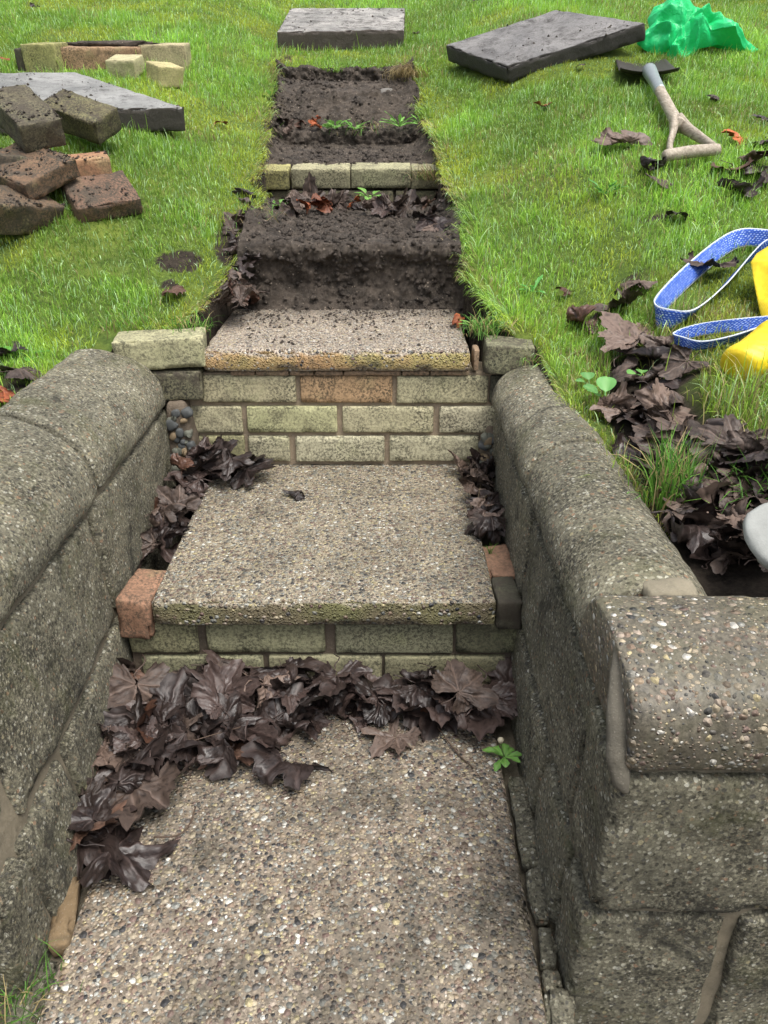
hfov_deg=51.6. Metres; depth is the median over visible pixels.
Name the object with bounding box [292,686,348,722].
dead leaf
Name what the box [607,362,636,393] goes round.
dead leaf
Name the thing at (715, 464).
dead leaf
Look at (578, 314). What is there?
dead leaf
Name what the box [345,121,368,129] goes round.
weed
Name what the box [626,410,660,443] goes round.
dead leaf
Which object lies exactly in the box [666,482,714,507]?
dead leaf
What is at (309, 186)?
dead leaf
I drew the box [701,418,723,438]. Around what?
dead leaf
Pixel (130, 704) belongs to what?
dead leaf
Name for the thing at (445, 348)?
paving slab
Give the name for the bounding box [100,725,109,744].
dead leaf
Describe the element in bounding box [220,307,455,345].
soil crumbs
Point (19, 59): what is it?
brick
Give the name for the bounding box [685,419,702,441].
dead leaf
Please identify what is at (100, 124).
brick
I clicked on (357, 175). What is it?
brick edging
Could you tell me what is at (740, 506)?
dead leaf
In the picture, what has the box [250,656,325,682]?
dead leaf
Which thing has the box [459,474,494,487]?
dead leaf
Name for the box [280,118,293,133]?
dead leaf
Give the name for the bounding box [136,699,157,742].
dead leaf
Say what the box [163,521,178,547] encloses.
dead leaf
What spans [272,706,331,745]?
dead leaf
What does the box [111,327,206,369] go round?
brick
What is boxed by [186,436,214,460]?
dead leaf
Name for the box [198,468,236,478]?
dead leaf
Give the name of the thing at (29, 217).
brick
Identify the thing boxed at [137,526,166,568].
dead leaf
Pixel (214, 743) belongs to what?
dead leaf
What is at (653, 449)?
dead leaf
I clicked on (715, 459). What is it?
dead leaf
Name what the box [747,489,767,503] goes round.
dead leaf
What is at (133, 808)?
dead leaf
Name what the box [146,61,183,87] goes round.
half brick
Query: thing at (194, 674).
dead leaf
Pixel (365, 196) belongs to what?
weed
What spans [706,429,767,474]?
dead leaf
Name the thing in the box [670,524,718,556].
dead leaf
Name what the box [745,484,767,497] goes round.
dead leaf
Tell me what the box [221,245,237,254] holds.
dead leaf
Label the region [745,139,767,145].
dead leaf
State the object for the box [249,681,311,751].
dead leaf
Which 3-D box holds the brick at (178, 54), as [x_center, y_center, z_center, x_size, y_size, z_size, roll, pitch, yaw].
[-0.888,-1.850,3.233,0.189,0.102,0.122,0,34,0]
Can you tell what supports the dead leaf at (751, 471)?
on the lawn ground at (748, 578)
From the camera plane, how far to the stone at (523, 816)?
1.20 m
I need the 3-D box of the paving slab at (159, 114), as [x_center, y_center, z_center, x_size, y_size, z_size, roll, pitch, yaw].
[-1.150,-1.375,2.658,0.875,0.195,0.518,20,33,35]
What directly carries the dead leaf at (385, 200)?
on the trench soil
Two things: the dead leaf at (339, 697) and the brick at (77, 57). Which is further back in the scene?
the brick at (77, 57)
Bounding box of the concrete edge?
[1,960,58,1023]
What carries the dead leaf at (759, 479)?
on the dead leaf at (740, 506)
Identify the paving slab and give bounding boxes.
[0,72,184,135]
[37,683,546,1023]
[152,464,495,624]
[204,309,469,370]
[277,8,404,50]
[446,10,645,82]
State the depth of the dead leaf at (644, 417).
1.43 m
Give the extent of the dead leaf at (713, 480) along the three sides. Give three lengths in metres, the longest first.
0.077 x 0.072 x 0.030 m
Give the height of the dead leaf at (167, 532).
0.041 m
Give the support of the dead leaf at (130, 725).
on the dead leaf
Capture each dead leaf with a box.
[0,341,27,356]
[0,365,44,380]
[0,386,14,402]
[66,820,179,891]
[67,805,108,841]
[69,800,126,851]
[77,788,122,879]
[78,761,180,841]
[79,765,104,800]
[93,724,124,769]
[94,735,152,783]
[96,723,129,745]
[96,736,108,755]
[99,736,181,774]
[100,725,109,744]
[103,685,151,735]
[104,743,154,785]
[105,759,145,801]
[107,654,169,708]
[108,715,174,756]
[108,728,139,771]
[110,805,136,811]
[116,657,136,672]
[124,697,150,727]
[124,736,170,767]
[127,723,136,728]
[130,670,144,684]
[130,734,165,770]
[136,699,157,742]
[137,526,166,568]
[143,696,180,738]
[144,507,163,526]
[147,512,163,531]
[147,667,189,735]
[149,515,177,538]
[150,526,190,539]
[152,526,179,562]
[153,719,191,776]
[154,497,166,508]
[156,484,202,521]
[156,720,169,745]
[157,502,190,525]
[161,285,186,295]
[163,470,213,495]
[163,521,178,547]
[164,502,187,525]
[164,740,198,763]
[168,472,207,497]
[170,453,193,481]
[179,669,204,681]
[181,724,238,772]
[182,448,222,477]
[182,713,203,739]
[183,663,207,676]
[184,677,249,728]
[184,730,220,746]
[185,487,197,512]
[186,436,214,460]
[186,473,207,488]
[186,697,223,738]
[191,667,232,731]
[193,658,260,716]
[194,702,241,780]
[198,438,226,480]
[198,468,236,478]
[198,740,254,769]
[201,446,233,480]
[203,649,261,673]
[208,283,236,304]
[211,451,253,477]
[212,434,237,456]
[213,121,227,124]
[215,720,278,747]
[217,659,257,689]
[217,690,261,742]
[218,692,255,714]
[219,276,236,293]
[219,288,248,308]
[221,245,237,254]
[221,280,247,308]
[222,209,242,224]
[222,220,242,235]
[222,268,241,279]
[226,231,237,242]
[227,285,251,307]
[228,271,246,289]
[228,278,249,302]
[229,454,275,489]
[231,187,255,199]
[231,215,267,221]
[232,281,255,287]
[235,260,257,271]
[235,454,255,469]
[236,260,256,278]
[237,249,262,260]
[238,197,254,205]
[241,671,299,710]
[241,736,332,790]
[242,712,277,751]
[244,281,268,294]
[244,290,259,305]
[247,657,310,689]
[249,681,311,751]
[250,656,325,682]
[254,693,289,729]
[259,677,309,713]
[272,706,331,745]
[273,199,290,209]
[275,115,289,123]
[279,196,300,216]
[279,657,309,682]
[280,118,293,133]
[281,489,310,500]
[282,202,300,216]
[282,707,317,740]
[285,190,309,209]
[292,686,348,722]
[294,119,306,128]
[294,189,310,201]
[296,199,310,213]
[299,172,325,206]
[303,672,351,716]
[304,669,322,687]
[305,654,372,701]
[308,119,321,128]
[308,196,332,211]
[311,193,331,212]
[323,188,343,206]
[331,672,354,685]
[332,190,348,211]
[332,692,366,732]
[336,671,381,699]
[337,699,366,723]
[343,673,379,711]
[347,194,360,207]
[348,195,365,209]
[352,672,389,725]
[352,691,392,707]
[360,717,420,757]
[362,194,375,211]
[365,682,419,700]
[370,195,391,217]
[372,673,419,729]
[375,678,424,712]
[376,192,397,216]
[377,685,401,705]
[388,187,409,215]
[390,682,427,712]
[391,189,416,217]
[393,675,439,708]
[398,687,452,727]
[399,662,450,696]
[406,707,457,742]
[411,210,430,220]
[412,197,430,206]
[415,208,438,231]
[416,665,431,685]
[416,666,455,699]
[420,191,437,201]
[420,195,434,209]
[421,223,447,231]
[425,694,504,730]
[426,203,439,213]
[429,671,454,719]
[431,216,451,231]
[431,659,498,713]
[439,194,447,201]
[445,714,454,724]
[448,450,467,477]
[451,313,464,327]
[454,681,500,715]
[458,458,479,475]
[459,468,492,496]
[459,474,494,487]
[464,489,499,507]
[464,516,507,538]
[467,447,485,464]
[467,507,505,545]
[467,664,517,741]
[468,454,493,483]
[468,460,493,491]
[468,493,491,507]
[468,513,506,529]
[470,497,504,516]
[476,472,494,488]
[478,462,494,471]
[480,504,504,532]
[487,656,513,704]
[488,471,494,479]
[490,709,517,725]
[534,101,551,106]
[555,287,573,295]
[566,304,597,333]
[589,392,642,421]
[591,127,652,148]
[593,284,643,311]
[597,380,636,407]
[598,311,655,352]
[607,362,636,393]
[611,404,672,422]
[611,429,644,469]
[614,331,644,367]
[617,407,654,432]
[620,279,657,294]
[620,394,643,414]
[621,344,672,364]
[626,360,665,385]
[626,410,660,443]
[631,377,680,393]
[631,459,665,483]
[634,378,696,423]
[635,433,690,476]
[639,333,673,345]
[639,338,668,347]
[640,156,666,170]
[640,408,650,427]
[641,415,692,446]
[641,446,668,458]
[644,424,693,458]
[645,172,673,187]
[649,447,687,474]
[651,403,682,429]
[651,417,677,429]
[651,503,717,551]
[658,344,708,379]
[661,509,723,533]
[663,390,684,408]
[663,497,734,523]
[665,210,689,220]
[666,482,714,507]
[667,496,693,511]
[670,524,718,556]
[672,463,707,500]
[678,440,725,462]
[680,251,739,267]
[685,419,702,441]
[686,474,718,503]
[689,428,767,462]
[690,435,706,442]
[690,449,730,464]
[690,472,709,478]
[690,541,738,568]
[696,481,753,514]
[698,414,752,443]
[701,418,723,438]
[702,479,767,514]
[703,462,746,475]
[706,94,719,101]
[706,419,746,428]
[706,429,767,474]
[707,470,748,508]
[708,468,747,479]
[708,514,742,564]
[708,523,758,562]
[709,472,745,482]
[710,157,754,170]
[710,501,752,561]
[710,545,752,574]
[715,454,749,496]
[717,176,764,196]
[721,129,745,148]
[721,449,749,456]
[723,446,767,464]
[727,485,754,503]
[727,496,767,507]
[728,441,767,469]
[730,554,767,571]
[736,466,767,479]
[737,516,745,539]
[737,520,746,544]
[738,150,767,161]
[743,164,767,182]
[744,463,767,494]
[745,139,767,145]
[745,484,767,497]
[746,461,767,502]
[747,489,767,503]
[751,114,767,121]
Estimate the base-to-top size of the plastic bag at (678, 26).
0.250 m
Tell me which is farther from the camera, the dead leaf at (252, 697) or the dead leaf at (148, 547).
the dead leaf at (148, 547)
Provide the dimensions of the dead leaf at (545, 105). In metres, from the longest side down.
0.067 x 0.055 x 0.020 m
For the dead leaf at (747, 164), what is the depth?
2.19 m
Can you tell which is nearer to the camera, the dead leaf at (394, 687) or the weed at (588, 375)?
the dead leaf at (394, 687)
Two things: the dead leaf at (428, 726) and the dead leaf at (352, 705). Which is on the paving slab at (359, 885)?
the dead leaf at (428, 726)
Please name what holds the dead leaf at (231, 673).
on the dead leaf at (193, 709)
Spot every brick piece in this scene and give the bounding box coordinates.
[115,569,165,639]
[491,576,522,629]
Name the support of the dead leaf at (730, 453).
on the dead leaf at (731, 423)
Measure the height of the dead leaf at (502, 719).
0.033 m
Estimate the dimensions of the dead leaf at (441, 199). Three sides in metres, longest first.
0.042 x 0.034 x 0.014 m
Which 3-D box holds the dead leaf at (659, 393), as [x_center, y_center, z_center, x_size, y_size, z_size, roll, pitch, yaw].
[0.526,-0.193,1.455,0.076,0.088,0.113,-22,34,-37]
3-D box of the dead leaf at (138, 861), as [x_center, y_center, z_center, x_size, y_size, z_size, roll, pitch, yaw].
[-0.375,0.482,1.151,0.154,0.065,0.156,-5,14,-14]
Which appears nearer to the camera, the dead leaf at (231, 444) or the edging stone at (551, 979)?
the edging stone at (551, 979)
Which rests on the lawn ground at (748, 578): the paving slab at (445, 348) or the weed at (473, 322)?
the weed at (473, 322)
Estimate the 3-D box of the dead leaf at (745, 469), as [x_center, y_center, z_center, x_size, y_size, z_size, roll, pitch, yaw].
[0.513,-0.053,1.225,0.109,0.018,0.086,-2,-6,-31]
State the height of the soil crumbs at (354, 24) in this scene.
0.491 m
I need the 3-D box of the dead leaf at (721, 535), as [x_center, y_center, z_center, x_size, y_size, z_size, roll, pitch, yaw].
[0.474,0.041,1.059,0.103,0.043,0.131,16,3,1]
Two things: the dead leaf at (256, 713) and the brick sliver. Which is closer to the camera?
the dead leaf at (256, 713)
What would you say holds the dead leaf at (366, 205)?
on the trench soil
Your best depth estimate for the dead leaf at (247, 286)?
2.10 m
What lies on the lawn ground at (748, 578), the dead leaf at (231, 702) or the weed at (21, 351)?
the weed at (21, 351)
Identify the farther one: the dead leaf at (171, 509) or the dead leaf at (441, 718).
the dead leaf at (171, 509)
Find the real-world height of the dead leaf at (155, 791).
0.049 m
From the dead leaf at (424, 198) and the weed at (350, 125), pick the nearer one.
the dead leaf at (424, 198)
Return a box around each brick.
[0,84,65,152]
[0,142,80,199]
[0,152,26,164]
[0,185,64,234]
[14,48,25,70]
[20,42,67,72]
[43,89,121,144]
[60,45,141,68]
[61,170,142,222]
[64,151,111,175]
[105,54,145,78]
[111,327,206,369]
[138,43,191,71]
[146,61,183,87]
[150,367,204,400]
[482,335,534,374]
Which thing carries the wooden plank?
on the brick at (77, 57)
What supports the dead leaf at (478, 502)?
on the dead leaf
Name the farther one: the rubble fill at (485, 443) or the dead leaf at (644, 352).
the rubble fill at (485, 443)
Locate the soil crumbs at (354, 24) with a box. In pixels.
[2,8,635,109]
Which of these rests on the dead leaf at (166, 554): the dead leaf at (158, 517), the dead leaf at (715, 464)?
the dead leaf at (158, 517)
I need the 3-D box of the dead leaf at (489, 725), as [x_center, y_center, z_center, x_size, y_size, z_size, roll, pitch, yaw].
[0.171,0.328,1.399,0.150,0.034,0.135,-22,34,-37]
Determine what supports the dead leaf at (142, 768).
on the dead leaf at (179, 766)
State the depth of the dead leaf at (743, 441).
1.23 m
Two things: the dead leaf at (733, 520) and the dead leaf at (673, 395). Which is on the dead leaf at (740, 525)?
the dead leaf at (733, 520)
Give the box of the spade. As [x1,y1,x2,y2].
[615,59,721,160]
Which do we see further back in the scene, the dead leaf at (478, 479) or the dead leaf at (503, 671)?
the dead leaf at (478, 479)
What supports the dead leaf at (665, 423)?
on the lawn ground at (748, 578)
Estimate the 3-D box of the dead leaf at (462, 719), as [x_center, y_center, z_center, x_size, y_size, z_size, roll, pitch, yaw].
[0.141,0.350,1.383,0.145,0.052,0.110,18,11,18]
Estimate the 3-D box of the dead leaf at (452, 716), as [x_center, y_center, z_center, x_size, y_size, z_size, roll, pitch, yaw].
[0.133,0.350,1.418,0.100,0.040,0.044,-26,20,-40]
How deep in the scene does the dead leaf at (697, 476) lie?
1.21 m
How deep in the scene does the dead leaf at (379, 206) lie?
2.56 m
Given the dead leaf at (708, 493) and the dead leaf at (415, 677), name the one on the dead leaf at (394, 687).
the dead leaf at (415, 677)
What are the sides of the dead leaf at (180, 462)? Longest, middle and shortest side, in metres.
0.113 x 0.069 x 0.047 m
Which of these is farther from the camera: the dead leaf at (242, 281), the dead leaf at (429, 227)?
the dead leaf at (429, 227)
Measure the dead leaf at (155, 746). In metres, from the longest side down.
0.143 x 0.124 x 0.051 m
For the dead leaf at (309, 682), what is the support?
on the dead leaf
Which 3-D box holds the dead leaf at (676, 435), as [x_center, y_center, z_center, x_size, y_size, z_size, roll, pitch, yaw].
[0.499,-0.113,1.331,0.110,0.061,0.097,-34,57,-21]
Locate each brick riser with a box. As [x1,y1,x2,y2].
[129,622,516,683]
[164,361,503,466]
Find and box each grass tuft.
[0,932,83,1023]
[86,302,173,342]
[147,308,222,334]
[174,199,285,228]
[329,119,377,135]
[374,57,428,83]
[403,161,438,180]
[441,236,486,268]
[456,307,519,340]
[516,336,576,368]
[586,424,739,517]
[700,447,767,513]
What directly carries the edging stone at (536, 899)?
on the path bed
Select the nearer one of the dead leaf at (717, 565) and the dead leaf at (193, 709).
the dead leaf at (717, 565)
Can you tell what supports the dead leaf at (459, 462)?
on the paving slab at (377, 544)
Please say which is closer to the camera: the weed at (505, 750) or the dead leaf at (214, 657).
the weed at (505, 750)
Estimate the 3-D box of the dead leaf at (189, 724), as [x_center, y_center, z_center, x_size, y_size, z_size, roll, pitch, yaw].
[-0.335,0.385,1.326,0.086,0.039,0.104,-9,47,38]
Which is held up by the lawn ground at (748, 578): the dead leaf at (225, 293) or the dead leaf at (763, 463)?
the dead leaf at (225, 293)
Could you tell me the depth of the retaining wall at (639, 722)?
0.94 m
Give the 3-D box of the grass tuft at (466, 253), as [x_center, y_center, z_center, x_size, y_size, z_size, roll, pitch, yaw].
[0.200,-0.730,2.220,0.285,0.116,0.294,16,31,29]
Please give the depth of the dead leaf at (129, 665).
1.43 m
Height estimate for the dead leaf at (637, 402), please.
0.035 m
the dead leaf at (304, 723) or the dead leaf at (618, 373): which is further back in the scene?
the dead leaf at (618, 373)
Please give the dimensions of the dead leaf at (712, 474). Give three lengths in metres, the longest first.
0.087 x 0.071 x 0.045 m
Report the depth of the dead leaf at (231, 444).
1.86 m
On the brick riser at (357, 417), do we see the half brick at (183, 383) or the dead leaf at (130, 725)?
the half brick at (183, 383)
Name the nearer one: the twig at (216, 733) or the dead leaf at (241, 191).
the twig at (216, 733)
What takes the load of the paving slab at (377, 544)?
on the brick riser at (382, 650)
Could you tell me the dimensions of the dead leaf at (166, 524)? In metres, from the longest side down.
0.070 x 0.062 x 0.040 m
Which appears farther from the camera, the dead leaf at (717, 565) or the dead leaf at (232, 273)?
the dead leaf at (232, 273)
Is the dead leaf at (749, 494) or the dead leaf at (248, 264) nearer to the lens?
the dead leaf at (749, 494)
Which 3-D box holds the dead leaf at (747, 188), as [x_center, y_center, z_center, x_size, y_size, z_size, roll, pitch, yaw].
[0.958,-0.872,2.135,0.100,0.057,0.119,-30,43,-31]
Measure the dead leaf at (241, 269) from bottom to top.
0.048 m
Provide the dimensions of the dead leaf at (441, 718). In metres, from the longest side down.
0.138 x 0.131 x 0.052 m
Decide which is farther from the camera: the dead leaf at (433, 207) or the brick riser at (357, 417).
the dead leaf at (433, 207)
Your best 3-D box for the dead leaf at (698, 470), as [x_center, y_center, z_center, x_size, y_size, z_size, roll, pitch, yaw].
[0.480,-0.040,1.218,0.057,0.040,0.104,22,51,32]
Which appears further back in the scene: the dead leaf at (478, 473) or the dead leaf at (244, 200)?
the dead leaf at (244, 200)
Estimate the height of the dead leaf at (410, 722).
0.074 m
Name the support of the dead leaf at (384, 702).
on the paving slab at (359, 885)
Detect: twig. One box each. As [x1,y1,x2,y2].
[154,806,195,837]
[195,726,240,739]
[437,727,473,768]
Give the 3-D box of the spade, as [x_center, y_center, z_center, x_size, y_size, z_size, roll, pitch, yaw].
[0.947,-1.390,2.684,0.214,0.313,1.267,3,27,6]
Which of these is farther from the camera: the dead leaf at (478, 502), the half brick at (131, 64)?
the half brick at (131, 64)
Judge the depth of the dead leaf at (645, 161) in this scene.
2.18 m
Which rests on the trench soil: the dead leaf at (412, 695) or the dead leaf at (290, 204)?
the dead leaf at (290, 204)
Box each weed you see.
[3,346,49,360]
[321,119,349,128]
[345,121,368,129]
[354,187,380,199]
[379,111,417,126]
[458,319,486,328]
[483,737,521,771]
[518,274,544,292]
[575,372,594,383]
[583,376,616,395]
[588,178,626,193]
[627,369,647,375]
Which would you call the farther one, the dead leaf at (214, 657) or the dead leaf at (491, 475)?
the dead leaf at (491, 475)
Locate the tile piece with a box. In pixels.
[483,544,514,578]
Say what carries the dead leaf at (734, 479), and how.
on the lawn ground at (748, 578)
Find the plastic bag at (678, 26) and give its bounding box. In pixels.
[637,0,758,58]
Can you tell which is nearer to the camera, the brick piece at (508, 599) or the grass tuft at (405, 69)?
the brick piece at (508, 599)
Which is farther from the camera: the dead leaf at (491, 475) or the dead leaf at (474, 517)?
the dead leaf at (491, 475)
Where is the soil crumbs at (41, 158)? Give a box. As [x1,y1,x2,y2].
[0,83,129,206]
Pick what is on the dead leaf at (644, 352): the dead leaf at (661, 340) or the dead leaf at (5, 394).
the dead leaf at (661, 340)
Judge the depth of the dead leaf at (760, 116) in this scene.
2.53 m
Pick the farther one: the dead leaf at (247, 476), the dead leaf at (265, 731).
the dead leaf at (247, 476)
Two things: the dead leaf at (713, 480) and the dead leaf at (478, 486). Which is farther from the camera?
the dead leaf at (478, 486)
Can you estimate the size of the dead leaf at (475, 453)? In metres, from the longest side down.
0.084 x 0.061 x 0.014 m
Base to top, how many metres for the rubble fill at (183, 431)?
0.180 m
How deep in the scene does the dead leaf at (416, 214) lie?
2.28 m
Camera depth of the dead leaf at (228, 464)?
1.80 m
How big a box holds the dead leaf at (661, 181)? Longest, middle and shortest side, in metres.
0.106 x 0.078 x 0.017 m
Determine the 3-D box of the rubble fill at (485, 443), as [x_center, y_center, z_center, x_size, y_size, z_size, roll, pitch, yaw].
[0.254,-0.149,1.893,0.069,0.108,0.076,0,27,0]
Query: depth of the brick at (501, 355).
1.79 m
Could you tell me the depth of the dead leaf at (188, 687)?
1.42 m
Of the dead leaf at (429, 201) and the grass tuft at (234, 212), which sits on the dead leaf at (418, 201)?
the dead leaf at (429, 201)
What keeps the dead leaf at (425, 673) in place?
on the paving slab at (359, 885)
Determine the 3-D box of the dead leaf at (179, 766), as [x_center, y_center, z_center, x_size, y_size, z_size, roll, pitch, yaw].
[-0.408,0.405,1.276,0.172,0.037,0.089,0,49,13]
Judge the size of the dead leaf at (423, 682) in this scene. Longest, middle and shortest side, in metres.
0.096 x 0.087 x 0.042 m
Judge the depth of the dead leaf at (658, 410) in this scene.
1.39 m
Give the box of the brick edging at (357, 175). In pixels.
[264,162,438,202]
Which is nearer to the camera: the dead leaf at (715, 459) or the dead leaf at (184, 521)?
the dead leaf at (715, 459)
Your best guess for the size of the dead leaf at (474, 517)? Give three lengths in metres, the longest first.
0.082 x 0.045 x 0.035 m
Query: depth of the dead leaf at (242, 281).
2.00 m
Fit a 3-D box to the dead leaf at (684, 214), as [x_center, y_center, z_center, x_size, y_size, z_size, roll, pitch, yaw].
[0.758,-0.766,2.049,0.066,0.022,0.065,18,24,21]
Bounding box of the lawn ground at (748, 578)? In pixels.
[0,0,767,597]
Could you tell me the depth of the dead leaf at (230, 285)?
1.96 m
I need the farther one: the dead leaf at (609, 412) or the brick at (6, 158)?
the brick at (6, 158)
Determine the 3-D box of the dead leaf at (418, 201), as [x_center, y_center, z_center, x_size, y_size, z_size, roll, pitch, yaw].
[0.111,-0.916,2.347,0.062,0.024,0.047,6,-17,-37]
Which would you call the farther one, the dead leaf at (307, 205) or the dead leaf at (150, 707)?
the dead leaf at (307, 205)
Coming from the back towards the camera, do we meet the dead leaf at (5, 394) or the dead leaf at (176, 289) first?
the dead leaf at (176, 289)
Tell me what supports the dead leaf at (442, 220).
on the dead leaf at (429, 227)
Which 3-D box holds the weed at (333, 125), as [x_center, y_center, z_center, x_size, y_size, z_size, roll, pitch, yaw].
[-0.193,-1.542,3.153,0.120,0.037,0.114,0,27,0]
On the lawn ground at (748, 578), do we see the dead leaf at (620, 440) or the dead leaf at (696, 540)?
the dead leaf at (620, 440)
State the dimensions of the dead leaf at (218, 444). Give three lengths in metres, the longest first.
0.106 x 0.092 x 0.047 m
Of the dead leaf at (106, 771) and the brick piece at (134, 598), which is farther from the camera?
the brick piece at (134, 598)
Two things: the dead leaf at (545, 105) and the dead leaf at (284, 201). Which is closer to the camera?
the dead leaf at (284, 201)
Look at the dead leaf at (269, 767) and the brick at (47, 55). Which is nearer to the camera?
the dead leaf at (269, 767)
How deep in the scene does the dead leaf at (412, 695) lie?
1.38 m
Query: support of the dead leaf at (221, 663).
on the dead leaf
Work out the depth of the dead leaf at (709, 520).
1.11 m
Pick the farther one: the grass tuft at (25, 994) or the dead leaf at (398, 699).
the dead leaf at (398, 699)
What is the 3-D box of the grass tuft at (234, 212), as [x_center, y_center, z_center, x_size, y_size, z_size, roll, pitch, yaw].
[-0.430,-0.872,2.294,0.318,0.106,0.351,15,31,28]
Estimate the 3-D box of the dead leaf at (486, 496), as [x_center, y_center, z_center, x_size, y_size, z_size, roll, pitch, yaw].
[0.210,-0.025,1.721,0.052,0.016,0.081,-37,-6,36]
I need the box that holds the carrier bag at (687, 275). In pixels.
[654,228,767,381]
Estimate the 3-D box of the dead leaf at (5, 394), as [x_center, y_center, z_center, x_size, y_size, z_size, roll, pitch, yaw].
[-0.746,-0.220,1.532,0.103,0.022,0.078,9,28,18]
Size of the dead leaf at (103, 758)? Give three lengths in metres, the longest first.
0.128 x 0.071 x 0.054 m
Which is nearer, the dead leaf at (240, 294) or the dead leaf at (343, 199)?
the dead leaf at (240, 294)
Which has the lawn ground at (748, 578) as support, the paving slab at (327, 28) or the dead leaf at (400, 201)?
the paving slab at (327, 28)
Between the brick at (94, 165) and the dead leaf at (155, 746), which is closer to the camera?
the dead leaf at (155, 746)
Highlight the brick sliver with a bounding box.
[471,345,478,369]
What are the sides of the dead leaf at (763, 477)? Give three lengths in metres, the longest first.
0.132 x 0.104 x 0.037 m
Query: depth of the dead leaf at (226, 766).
1.29 m
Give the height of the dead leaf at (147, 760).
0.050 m
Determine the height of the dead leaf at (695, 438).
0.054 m
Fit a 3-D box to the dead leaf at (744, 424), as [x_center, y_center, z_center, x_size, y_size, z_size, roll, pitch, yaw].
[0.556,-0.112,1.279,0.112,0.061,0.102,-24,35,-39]
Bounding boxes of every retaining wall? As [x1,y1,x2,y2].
[0,349,182,1004]
[489,365,767,1023]
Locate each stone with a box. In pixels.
[47,877,81,956]
[380,88,392,92]
[508,776,537,871]
[525,867,548,926]
[538,927,557,970]
[541,969,561,993]
[543,988,574,1023]
[743,502,767,569]
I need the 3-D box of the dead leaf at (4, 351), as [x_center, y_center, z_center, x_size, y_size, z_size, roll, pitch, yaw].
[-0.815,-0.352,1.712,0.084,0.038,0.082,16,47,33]
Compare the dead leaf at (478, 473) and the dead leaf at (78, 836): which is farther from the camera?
the dead leaf at (478, 473)
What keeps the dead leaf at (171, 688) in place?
on the dead leaf at (178, 730)
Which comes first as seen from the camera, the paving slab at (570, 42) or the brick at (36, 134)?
the brick at (36, 134)
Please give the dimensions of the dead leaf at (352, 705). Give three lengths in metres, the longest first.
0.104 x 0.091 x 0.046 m
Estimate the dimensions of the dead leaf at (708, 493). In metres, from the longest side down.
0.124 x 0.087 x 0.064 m
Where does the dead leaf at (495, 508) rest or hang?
on the dead leaf at (493, 537)
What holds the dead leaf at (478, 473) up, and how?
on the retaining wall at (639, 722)
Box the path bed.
[0,533,557,1022]
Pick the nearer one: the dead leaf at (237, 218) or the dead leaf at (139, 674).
the dead leaf at (139, 674)
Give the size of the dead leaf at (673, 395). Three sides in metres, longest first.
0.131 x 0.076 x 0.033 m
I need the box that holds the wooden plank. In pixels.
[66,40,160,46]
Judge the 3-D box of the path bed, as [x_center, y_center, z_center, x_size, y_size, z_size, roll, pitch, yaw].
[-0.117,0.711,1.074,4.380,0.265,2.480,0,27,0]
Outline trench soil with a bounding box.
[232,57,468,329]
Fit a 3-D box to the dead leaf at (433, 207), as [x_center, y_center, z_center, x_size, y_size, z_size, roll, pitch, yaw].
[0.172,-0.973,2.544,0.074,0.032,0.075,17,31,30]
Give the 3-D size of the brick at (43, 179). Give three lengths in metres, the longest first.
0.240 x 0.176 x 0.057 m
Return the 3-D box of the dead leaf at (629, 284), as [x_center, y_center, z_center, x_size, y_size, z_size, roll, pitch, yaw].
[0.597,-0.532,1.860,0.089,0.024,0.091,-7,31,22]
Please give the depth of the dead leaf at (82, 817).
1.15 m
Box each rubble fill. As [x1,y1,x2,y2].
[166,400,199,470]
[478,426,493,463]
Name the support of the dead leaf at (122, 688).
on the dead leaf at (188, 687)
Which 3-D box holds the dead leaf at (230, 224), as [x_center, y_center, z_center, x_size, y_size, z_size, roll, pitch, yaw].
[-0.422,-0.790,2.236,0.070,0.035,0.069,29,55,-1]
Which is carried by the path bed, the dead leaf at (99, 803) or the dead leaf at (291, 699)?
the dead leaf at (99, 803)
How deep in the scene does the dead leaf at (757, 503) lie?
1.12 m
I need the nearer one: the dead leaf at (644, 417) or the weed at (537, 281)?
the dead leaf at (644, 417)
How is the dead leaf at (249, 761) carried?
on the paving slab at (359, 885)
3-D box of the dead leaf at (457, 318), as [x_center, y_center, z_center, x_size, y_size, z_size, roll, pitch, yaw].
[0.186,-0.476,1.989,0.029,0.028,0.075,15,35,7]
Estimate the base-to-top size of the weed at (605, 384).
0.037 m
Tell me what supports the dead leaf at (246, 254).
on the dead leaf at (248, 264)
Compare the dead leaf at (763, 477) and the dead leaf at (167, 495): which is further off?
the dead leaf at (167, 495)
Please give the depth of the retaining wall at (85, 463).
1.23 m
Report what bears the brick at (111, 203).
on the lawn ground at (748, 578)
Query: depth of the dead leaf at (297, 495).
1.77 m
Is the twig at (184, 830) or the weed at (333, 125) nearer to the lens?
the twig at (184, 830)
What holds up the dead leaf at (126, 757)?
on the dead leaf at (179, 766)
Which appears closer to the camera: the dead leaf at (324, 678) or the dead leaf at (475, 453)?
the dead leaf at (324, 678)
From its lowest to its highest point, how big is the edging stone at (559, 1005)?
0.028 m
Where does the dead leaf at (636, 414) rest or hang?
on the lawn ground at (748, 578)
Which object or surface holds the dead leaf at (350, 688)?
on the paving slab at (359, 885)
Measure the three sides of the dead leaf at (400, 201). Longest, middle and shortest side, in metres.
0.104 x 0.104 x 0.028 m

